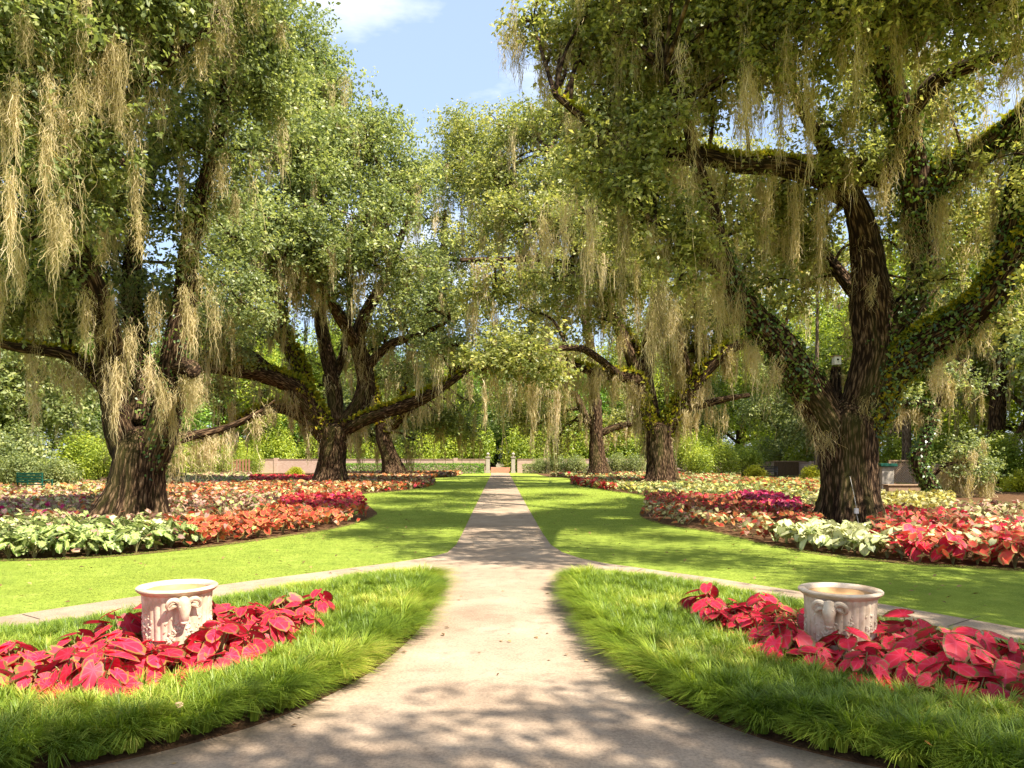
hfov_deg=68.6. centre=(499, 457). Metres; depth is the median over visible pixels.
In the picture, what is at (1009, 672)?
caladium plant
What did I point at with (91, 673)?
caladium plant
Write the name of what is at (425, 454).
shrub
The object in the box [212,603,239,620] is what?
caladium plant
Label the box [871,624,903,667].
caladium plant
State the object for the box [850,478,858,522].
outlet box
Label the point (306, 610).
caladium plant
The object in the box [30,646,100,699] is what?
caladium plant
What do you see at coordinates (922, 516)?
caladium drift
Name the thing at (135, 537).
caladium plant
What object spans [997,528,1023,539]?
caladium plant
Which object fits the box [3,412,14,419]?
woodland tree
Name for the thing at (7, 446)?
shrub
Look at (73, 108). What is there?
oak tree
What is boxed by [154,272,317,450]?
woodland tree
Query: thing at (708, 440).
shrub
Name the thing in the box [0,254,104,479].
woodland tree
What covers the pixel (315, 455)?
shrub
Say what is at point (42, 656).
caladium plant
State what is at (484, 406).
woodland tree
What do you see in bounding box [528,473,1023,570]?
bed soil
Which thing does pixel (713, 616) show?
caladium plant
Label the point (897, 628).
caladium plant
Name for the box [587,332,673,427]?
woodland tree
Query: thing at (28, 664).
caladium plant
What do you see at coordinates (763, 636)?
caladium plant
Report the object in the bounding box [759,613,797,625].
caladium plant
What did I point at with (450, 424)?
oak tree
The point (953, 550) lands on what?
caladium plant
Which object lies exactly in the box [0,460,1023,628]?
ground
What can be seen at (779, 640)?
caladium plant
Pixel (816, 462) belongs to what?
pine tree
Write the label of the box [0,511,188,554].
caladium drift
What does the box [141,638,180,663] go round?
caladium plant
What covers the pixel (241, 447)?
shrub
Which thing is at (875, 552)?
caladium plant
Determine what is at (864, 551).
caladium plant
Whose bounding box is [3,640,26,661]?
caladium plant
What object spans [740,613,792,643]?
caladium plant
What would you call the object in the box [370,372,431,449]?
woodland tree
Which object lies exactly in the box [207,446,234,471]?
shrub
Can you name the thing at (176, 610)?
stone urn
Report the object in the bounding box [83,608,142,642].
caladium plant
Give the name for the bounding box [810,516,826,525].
caladium plant
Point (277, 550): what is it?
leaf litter
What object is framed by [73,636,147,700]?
caladium plant
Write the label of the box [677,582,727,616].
caladium plant
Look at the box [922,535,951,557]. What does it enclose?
caladium plant
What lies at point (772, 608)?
caladium plant
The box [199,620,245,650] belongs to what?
caladium plant
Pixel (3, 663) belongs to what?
caladium plant
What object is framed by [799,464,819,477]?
shrub
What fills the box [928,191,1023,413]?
woodland tree
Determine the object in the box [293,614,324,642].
caladium plant
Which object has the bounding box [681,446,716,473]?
shrub
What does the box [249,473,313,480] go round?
caladium drift
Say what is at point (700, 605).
caladium plant
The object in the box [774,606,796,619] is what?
caladium plant
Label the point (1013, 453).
shrub
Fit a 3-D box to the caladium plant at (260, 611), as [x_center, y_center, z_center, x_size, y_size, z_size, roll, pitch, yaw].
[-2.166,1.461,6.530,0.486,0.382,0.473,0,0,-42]
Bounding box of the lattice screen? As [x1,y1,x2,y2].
[888,460,914,483]
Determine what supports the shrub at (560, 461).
on the bed soil at (1003, 497)
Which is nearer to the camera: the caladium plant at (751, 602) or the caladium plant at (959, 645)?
the caladium plant at (959, 645)
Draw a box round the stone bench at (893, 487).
[881,484,920,491]
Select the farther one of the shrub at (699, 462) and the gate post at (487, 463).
the gate post at (487, 463)
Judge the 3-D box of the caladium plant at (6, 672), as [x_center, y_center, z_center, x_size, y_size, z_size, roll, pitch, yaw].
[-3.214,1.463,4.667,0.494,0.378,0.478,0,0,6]
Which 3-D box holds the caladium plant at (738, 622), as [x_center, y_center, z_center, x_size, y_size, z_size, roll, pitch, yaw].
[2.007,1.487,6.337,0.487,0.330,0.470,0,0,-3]
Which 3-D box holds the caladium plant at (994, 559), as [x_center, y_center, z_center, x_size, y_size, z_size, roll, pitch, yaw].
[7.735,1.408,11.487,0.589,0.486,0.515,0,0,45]
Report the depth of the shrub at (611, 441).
85.69 m
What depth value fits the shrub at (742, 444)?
86.95 m
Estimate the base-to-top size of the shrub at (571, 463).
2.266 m
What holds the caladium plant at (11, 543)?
on the bed soil at (228, 540)
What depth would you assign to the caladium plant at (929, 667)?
4.72 m
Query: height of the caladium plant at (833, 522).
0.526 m
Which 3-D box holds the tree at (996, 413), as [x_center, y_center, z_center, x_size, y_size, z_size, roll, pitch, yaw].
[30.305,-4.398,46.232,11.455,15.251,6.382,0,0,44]
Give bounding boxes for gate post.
[485,453,490,472]
[511,452,515,472]
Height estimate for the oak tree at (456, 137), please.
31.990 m
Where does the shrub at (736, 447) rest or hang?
on the ground at (475, 480)
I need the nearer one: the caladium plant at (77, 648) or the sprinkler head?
the sprinkler head
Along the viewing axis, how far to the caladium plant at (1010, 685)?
4.51 m
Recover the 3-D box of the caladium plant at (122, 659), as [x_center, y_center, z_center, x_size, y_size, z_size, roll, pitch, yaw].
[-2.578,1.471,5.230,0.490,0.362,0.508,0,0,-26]
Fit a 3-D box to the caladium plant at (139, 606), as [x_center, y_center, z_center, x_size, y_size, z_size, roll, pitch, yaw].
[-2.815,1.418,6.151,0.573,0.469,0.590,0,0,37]
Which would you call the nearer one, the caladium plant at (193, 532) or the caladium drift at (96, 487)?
the caladium plant at (193, 532)
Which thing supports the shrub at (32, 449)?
on the ground at (475, 480)
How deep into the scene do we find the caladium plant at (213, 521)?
14.52 m
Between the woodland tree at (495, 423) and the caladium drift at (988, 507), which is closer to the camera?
the caladium drift at (988, 507)
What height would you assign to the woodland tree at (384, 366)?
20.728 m
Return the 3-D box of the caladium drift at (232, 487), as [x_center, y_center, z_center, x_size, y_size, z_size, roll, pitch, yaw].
[-10.791,1.444,33.855,13.842,0.646,18.811,0,0,0]
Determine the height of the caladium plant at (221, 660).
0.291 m
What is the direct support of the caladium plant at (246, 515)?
on the bed soil at (228, 540)
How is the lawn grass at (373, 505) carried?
on the ground at (475, 480)
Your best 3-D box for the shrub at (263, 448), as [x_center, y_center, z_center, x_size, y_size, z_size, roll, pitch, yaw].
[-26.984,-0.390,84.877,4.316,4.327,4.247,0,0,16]
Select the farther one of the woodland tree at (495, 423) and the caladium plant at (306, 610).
the woodland tree at (495, 423)
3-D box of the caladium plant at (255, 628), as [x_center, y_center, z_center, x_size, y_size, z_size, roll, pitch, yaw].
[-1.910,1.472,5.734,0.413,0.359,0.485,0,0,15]
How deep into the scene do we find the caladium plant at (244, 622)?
5.99 m
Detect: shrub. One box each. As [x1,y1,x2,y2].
[0,416,56,479]
[0,427,26,480]
[0,451,45,483]
[35,455,85,484]
[52,428,107,479]
[76,439,111,479]
[166,448,186,472]
[175,442,189,472]
[180,441,218,472]
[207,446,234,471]
[222,436,250,458]
[229,435,260,458]
[235,447,265,473]
[243,435,279,458]
[261,431,301,458]
[285,466,304,474]
[293,444,307,458]
[296,432,318,458]
[312,442,355,458]
[346,435,373,458]
[354,443,377,458]
[395,430,439,458]
[419,429,464,458]
[441,435,474,458]
[454,422,496,463]
[497,423,552,470]
[524,426,563,458]
[529,458,545,472]
[544,454,567,471]
[547,440,574,458]
[553,426,588,458]
[563,453,587,471]
[570,430,616,458]
[585,417,633,456]
[605,429,643,458]
[607,452,625,471]
[623,454,646,471]
[626,434,644,458]
[644,424,693,457]
[672,431,711,471]
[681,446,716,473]
[684,424,727,456]
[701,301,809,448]
[703,439,741,473]
[727,440,743,453]
[728,444,764,475]
[736,440,756,455]
[742,465,770,477]
[746,435,775,460]
[756,436,792,465]
[781,428,814,461]
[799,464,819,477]
[879,432,913,462]
[893,356,1012,497]
[906,416,978,463]
[938,477,955,490]
[973,429,1023,486]
[997,468,1023,491]
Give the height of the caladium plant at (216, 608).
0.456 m
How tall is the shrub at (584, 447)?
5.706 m
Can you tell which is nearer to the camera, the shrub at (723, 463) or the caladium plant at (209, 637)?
the caladium plant at (209, 637)
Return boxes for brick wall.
[251,458,485,472]
[517,458,745,472]
[748,461,980,486]
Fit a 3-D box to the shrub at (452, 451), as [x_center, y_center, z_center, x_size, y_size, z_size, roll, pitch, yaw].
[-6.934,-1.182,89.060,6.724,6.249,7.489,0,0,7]
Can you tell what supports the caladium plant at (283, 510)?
on the bed soil at (228, 540)
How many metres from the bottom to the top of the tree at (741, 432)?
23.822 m
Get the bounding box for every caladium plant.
[0,531,24,558]
[0,640,44,671]
[0,652,22,674]
[0,668,14,693]
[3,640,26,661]
[6,526,13,531]
[7,664,58,703]
[8,659,39,691]
[10,530,52,557]
[14,520,47,534]
[18,650,53,664]
[19,533,47,555]
[22,527,50,550]
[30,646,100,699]
[38,524,74,555]
[41,529,84,556]
[44,645,63,657]
[49,629,105,657]
[50,518,86,551]
[52,649,85,673]
[65,650,145,696]
[70,531,102,555]
[72,647,89,652]
[73,521,87,528]
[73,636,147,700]
[78,518,114,529]
[78,528,103,548]
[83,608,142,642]
[90,629,142,648]
[96,526,128,549]
[98,531,127,553]
[102,644,158,664]
[114,518,129,528]
[114,520,132,533]
[115,522,149,552]
[121,529,152,548]
[122,645,189,687]
[131,603,142,639]
[135,521,149,524]
[139,523,176,550]
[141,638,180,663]
[144,644,190,683]
[157,526,187,546]
[161,517,181,533]
[170,524,204,546]
[170,636,219,669]
[175,619,249,664]
[181,529,205,544]
[187,651,235,675]
[189,516,205,531]
[191,522,210,543]
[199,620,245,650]
[205,515,228,534]
[208,519,233,541]
[212,600,229,618]
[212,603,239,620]
[214,630,275,663]
[223,606,258,625]
[230,520,255,539]
[230,605,267,621]
[232,626,272,644]
[233,511,255,524]
[234,602,268,616]
[238,618,252,644]
[244,518,270,537]
[249,611,300,645]
[254,509,270,521]
[257,521,275,535]
[257,609,302,638]
[267,592,304,616]
[268,608,298,621]
[273,507,286,514]
[274,519,294,532]
[283,509,299,523]
[284,601,318,620]
[291,516,309,530]
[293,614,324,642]
[294,588,338,614]
[297,506,309,512]
[313,506,322,516]
[322,509,340,523]
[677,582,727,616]
[690,598,731,626]
[702,610,733,633]
[718,606,754,629]
[719,612,754,635]
[726,598,752,609]
[730,598,779,627]
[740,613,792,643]
[743,618,815,664]
[746,592,782,610]
[747,630,795,657]
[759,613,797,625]
[760,604,797,623]
[774,519,793,543]
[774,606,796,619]
[778,613,803,647]
[780,522,812,547]
[786,521,812,537]
[786,645,842,674]
[791,608,803,615]
[797,528,824,550]
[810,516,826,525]
[813,626,884,666]
[816,524,844,547]
[817,519,837,531]
[821,524,844,551]
[832,528,858,553]
[836,646,896,693]
[838,646,895,693]
[842,523,866,550]
[849,529,883,556]
[858,533,881,553]
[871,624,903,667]
[873,528,905,557]
[877,608,939,652]
[877,616,888,657]
[878,619,914,639]
[880,526,907,555]
[883,531,916,558]
[883,647,946,694]
[891,523,926,553]
[892,635,954,692]
[893,651,993,704]
[904,540,931,561]
[914,626,971,661]
[916,632,997,678]
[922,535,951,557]
[929,531,967,563]
[932,633,972,679]
[936,626,1007,671]
[942,676,1012,709]
[955,533,970,561]
[964,530,978,558]
[966,539,992,564]
[972,530,997,558]
[975,659,1023,687]
[990,534,1021,564]
[991,540,1023,567]
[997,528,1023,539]
[998,637,1023,670]
[1005,681,1023,714]
[1015,663,1023,696]
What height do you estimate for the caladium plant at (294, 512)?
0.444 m
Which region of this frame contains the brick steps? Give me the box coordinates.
[491,467,509,472]
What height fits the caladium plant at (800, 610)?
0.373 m
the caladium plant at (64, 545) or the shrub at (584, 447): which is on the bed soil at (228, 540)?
the caladium plant at (64, 545)
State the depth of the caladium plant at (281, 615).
6.31 m
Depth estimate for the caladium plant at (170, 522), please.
14.05 m
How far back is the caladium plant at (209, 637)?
5.44 m
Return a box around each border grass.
[0,562,462,767]
[542,563,1023,767]
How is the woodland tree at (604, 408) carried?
on the ground at (475, 480)
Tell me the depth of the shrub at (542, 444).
85.40 m
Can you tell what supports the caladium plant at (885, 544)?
on the bed soil at (1003, 497)
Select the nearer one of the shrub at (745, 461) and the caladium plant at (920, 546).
the caladium plant at (920, 546)
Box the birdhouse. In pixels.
[830,355,843,364]
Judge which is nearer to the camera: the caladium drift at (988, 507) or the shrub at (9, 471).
the caladium drift at (988, 507)
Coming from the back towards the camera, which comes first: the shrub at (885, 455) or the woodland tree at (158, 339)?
the woodland tree at (158, 339)
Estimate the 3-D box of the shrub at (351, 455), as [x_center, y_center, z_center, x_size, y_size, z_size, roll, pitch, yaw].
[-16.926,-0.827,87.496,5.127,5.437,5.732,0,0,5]
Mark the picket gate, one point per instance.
(243, 461)
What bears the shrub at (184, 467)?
on the bed soil at (228, 540)
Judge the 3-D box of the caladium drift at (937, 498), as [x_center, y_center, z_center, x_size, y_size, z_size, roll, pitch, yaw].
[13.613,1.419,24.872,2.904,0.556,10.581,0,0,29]
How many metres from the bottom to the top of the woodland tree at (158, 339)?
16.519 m
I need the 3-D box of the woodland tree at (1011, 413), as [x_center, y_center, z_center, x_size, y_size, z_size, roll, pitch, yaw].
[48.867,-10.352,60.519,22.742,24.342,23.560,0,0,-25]
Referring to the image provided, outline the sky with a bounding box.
[2,0,1023,458]
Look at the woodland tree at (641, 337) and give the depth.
106.82 m
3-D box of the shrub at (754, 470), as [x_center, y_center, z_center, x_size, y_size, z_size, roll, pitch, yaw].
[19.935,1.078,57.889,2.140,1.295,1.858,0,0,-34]
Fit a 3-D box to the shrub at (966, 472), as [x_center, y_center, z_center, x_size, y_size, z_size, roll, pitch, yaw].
[18.713,-0.599,31.143,5.537,7.540,2.946,0,0,0]
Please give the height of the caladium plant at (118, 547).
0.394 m
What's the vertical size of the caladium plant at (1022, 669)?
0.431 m
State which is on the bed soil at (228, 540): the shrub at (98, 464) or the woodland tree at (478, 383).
the shrub at (98, 464)
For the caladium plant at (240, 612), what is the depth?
6.28 m
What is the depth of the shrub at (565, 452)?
85.26 m
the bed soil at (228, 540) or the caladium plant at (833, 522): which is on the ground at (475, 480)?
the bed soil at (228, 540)
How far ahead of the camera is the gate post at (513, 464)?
79.00 m
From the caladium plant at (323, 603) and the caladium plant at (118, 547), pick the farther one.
the caladium plant at (118, 547)
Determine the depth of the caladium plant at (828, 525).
13.40 m
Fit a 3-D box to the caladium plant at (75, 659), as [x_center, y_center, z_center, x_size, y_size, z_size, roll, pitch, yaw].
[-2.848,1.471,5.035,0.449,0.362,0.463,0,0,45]
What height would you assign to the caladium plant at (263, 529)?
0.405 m
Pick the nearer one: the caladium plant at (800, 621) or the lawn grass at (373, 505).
the caladium plant at (800, 621)
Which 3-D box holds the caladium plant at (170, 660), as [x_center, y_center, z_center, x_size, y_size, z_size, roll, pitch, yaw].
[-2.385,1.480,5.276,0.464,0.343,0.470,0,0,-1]
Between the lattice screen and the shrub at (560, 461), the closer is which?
the lattice screen
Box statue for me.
[496,446,503,466]
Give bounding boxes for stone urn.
[135,579,217,672]
[798,582,883,658]
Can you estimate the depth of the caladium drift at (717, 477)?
50.22 m
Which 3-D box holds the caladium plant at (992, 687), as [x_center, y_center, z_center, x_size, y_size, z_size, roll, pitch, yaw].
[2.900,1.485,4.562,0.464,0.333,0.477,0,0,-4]
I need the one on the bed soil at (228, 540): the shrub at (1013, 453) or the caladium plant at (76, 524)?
the caladium plant at (76, 524)
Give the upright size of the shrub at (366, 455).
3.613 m
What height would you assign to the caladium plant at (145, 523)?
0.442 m
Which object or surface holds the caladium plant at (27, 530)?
on the bed soil at (228, 540)
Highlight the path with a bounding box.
[0,473,1023,767]
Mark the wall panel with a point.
(787, 468)
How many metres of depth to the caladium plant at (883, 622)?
5.87 m
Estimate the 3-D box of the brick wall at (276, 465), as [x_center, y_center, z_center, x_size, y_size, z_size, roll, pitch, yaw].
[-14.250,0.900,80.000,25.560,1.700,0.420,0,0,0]
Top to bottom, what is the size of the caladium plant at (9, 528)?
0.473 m
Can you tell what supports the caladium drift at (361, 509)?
on the bed soil at (228, 540)
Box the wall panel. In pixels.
[773,461,806,475]
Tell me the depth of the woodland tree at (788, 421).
69.61 m
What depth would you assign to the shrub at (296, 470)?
61.77 m
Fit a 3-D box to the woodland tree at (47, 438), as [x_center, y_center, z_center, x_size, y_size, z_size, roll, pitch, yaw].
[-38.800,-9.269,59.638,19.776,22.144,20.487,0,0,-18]
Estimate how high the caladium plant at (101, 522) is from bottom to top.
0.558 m
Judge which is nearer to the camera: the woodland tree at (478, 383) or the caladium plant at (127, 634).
the caladium plant at (127, 634)
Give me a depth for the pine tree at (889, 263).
54.67 m
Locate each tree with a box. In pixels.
[0,0,340,524]
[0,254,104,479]
[0,258,120,460]
[0,315,23,407]
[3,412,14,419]
[47,333,241,475]
[65,316,236,473]
[152,0,494,481]
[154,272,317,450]
[200,331,321,451]
[209,315,321,453]
[256,316,394,449]
[292,334,322,453]
[311,346,410,450]
[316,187,504,474]
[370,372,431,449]
[403,351,492,444]
[419,96,657,476]
[442,75,848,481]
[445,357,508,468]
[453,370,521,461]
[465,403,517,469]
[487,354,566,420]
[487,370,556,466]
[489,0,1023,527]
[524,364,625,447]
[585,310,668,393]
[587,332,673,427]
[619,358,738,445]
[709,375,758,445]
[722,334,849,465]
[724,305,845,433]
[748,280,912,446]
[792,244,847,469]
[809,233,975,449]
[842,368,1021,468]
[882,222,960,463]
[884,234,903,461]
[886,234,971,463]
[893,252,1023,458]
[899,277,1023,480]
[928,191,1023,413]
[990,327,1023,433]
[1005,377,1022,441]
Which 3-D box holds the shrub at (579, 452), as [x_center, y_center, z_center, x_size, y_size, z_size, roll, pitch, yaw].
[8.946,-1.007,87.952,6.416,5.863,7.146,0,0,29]
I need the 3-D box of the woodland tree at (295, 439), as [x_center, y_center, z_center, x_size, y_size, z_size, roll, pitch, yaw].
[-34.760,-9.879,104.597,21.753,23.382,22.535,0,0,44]
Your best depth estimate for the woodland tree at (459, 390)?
95.69 m
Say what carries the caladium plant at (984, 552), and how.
on the bed soil at (1003, 497)
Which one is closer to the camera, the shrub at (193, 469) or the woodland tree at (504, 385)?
the shrub at (193, 469)
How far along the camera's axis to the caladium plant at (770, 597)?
6.94 m
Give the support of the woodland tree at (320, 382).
on the ground at (475, 480)
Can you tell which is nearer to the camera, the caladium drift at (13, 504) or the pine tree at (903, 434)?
the caladium drift at (13, 504)
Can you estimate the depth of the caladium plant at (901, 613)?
5.83 m
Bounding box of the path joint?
[468,515,531,515]
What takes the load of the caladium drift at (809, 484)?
on the bed soil at (1003, 497)
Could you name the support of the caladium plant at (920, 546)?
on the bed soil at (1003, 497)
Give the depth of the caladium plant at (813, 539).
13.14 m
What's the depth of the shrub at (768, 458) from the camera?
74.74 m
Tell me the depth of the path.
5.04 m
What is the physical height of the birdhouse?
0.220 m
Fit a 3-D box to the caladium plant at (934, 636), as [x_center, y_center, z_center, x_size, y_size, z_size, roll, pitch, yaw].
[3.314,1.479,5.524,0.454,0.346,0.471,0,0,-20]
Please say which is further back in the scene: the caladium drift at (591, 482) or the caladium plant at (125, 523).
the caladium drift at (591, 482)
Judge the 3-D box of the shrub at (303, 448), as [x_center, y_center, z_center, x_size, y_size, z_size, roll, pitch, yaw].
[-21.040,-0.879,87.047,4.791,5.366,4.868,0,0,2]
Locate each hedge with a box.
[346,462,484,473]
[522,463,638,473]
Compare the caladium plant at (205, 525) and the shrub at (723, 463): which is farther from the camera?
the shrub at (723, 463)
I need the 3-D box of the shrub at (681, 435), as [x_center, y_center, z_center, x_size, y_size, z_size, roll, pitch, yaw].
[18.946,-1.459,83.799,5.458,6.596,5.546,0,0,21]
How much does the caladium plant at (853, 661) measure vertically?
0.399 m
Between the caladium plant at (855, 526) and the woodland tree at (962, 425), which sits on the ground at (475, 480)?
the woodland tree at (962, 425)
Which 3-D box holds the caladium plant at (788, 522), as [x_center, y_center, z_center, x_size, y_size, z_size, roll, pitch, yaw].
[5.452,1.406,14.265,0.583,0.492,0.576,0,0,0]
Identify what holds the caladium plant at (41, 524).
on the bed soil at (228, 540)
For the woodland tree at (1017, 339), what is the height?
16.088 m
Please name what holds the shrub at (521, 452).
on the ground at (475, 480)
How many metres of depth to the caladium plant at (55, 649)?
5.45 m
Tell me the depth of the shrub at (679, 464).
69.49 m
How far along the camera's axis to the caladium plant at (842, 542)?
12.74 m
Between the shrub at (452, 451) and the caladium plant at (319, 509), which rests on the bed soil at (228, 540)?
the caladium plant at (319, 509)
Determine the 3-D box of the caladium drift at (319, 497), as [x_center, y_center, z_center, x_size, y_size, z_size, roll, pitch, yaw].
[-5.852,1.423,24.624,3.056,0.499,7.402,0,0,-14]
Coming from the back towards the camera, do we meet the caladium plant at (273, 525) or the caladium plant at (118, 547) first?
the caladium plant at (273, 525)
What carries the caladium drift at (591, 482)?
on the bed soil at (1003, 497)
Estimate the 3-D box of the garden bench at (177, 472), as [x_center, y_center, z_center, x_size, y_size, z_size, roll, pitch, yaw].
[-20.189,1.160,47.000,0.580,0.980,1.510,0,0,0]
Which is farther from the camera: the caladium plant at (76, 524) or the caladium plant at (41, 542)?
the caladium plant at (76, 524)
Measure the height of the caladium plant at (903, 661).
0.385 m
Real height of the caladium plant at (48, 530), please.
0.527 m
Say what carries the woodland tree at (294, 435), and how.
on the ground at (475, 480)
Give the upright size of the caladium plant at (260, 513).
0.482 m
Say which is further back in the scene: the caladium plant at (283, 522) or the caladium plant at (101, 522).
the caladium plant at (283, 522)
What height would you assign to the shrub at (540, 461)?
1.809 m
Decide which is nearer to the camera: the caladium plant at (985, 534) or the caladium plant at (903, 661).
the caladium plant at (903, 661)
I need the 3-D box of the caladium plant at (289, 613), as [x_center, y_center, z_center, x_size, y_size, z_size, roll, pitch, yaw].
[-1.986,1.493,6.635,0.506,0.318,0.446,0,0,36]
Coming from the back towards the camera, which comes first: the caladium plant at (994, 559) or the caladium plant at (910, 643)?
the caladium plant at (994, 559)
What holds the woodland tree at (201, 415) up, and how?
on the ground at (475, 480)
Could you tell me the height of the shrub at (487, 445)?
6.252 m
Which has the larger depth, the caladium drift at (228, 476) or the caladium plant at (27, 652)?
the caladium drift at (228, 476)
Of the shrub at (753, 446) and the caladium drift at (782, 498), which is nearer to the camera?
the caladium drift at (782, 498)
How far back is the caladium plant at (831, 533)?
12.92 m
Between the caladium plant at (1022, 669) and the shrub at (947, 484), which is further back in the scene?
the shrub at (947, 484)
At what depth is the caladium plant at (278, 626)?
5.88 m
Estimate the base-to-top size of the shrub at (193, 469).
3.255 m
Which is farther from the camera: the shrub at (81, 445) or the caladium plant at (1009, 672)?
the shrub at (81, 445)
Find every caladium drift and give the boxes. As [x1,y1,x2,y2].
[0,478,166,502]
[0,487,92,524]
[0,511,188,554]
[92,490,281,525]
[98,471,251,482]
[165,499,369,544]
[166,477,429,502]
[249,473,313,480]
[278,490,366,512]
[347,469,462,484]
[549,471,741,485]
[570,476,616,489]
[580,479,818,505]
[640,499,779,539]
[644,489,826,524]
[730,489,802,513]
[739,475,819,493]
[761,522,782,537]
[768,517,879,552]
[866,503,969,535]
[868,516,1023,564]
[881,489,956,511]
[953,498,1023,527]
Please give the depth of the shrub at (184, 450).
61.49 m
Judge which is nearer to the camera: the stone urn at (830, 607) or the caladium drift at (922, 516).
the stone urn at (830, 607)
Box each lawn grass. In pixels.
[0,484,485,614]
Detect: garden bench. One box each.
[16,472,52,487]
[167,468,186,478]
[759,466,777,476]
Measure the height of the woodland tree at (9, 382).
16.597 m
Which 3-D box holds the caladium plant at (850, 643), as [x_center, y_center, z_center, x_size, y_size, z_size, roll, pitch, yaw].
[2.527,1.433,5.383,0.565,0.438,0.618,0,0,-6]
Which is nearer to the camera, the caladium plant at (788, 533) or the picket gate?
the caladium plant at (788, 533)
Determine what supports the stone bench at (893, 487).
on the bed soil at (1003, 497)
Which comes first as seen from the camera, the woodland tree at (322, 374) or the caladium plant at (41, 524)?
the caladium plant at (41, 524)
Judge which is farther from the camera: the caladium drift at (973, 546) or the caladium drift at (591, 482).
the caladium drift at (591, 482)
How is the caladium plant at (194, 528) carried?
on the bed soil at (228, 540)
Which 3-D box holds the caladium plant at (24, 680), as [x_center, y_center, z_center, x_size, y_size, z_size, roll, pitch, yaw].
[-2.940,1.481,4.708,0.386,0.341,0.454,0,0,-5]
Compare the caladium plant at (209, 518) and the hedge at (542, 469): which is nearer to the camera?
the caladium plant at (209, 518)
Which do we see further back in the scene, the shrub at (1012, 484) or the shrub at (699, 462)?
the shrub at (699, 462)
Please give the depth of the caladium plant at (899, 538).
11.98 m
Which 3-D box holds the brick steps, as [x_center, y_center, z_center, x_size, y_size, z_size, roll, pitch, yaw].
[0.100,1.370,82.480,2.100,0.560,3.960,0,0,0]
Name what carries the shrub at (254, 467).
on the bed soil at (228, 540)
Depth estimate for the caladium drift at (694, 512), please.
17.53 m
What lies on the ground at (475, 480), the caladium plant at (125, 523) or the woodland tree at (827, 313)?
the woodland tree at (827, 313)
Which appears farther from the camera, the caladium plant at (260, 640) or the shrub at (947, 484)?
the shrub at (947, 484)
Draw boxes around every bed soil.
[0,473,470,560]
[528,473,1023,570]
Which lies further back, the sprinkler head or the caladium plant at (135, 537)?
the caladium plant at (135, 537)
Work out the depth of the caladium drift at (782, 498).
22.57 m
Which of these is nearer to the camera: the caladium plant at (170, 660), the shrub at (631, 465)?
the caladium plant at (170, 660)
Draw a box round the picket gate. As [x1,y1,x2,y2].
[223,459,250,472]
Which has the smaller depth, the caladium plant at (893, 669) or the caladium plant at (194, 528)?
the caladium plant at (893, 669)
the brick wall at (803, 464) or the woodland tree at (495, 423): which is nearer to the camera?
the brick wall at (803, 464)
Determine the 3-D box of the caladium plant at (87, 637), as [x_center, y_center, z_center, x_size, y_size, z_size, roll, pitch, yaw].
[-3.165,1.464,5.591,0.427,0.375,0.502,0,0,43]
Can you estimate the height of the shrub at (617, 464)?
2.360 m
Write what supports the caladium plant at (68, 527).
on the bed soil at (228, 540)
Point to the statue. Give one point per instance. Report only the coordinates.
(498, 464)
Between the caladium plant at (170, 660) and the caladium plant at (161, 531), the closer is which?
the caladium plant at (170, 660)
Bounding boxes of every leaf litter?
[0,492,474,601]
[171,517,783,763]
[535,493,1021,605]
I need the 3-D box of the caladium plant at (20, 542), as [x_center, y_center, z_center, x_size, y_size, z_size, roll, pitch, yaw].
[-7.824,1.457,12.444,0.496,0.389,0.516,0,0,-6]
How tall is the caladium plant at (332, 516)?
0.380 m
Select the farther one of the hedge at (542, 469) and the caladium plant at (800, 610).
the hedge at (542, 469)
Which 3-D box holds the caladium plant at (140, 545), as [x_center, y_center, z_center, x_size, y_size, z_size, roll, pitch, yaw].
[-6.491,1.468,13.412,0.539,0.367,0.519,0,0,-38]
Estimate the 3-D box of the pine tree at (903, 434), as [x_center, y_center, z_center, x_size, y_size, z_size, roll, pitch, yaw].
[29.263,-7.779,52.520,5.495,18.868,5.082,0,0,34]
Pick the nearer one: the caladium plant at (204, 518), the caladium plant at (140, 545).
the caladium plant at (140, 545)
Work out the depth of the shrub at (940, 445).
48.72 m
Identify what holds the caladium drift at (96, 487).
on the bed soil at (228, 540)
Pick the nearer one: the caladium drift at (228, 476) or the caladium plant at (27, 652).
the caladium plant at (27, 652)
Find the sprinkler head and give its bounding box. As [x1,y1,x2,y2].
[175,702,182,719]
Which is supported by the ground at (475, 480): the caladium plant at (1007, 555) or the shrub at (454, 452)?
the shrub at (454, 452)
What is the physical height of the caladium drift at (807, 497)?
0.593 m
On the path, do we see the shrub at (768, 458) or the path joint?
the path joint
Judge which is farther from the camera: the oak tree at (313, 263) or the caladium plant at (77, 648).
the oak tree at (313, 263)
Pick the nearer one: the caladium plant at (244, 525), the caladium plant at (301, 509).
the caladium plant at (244, 525)

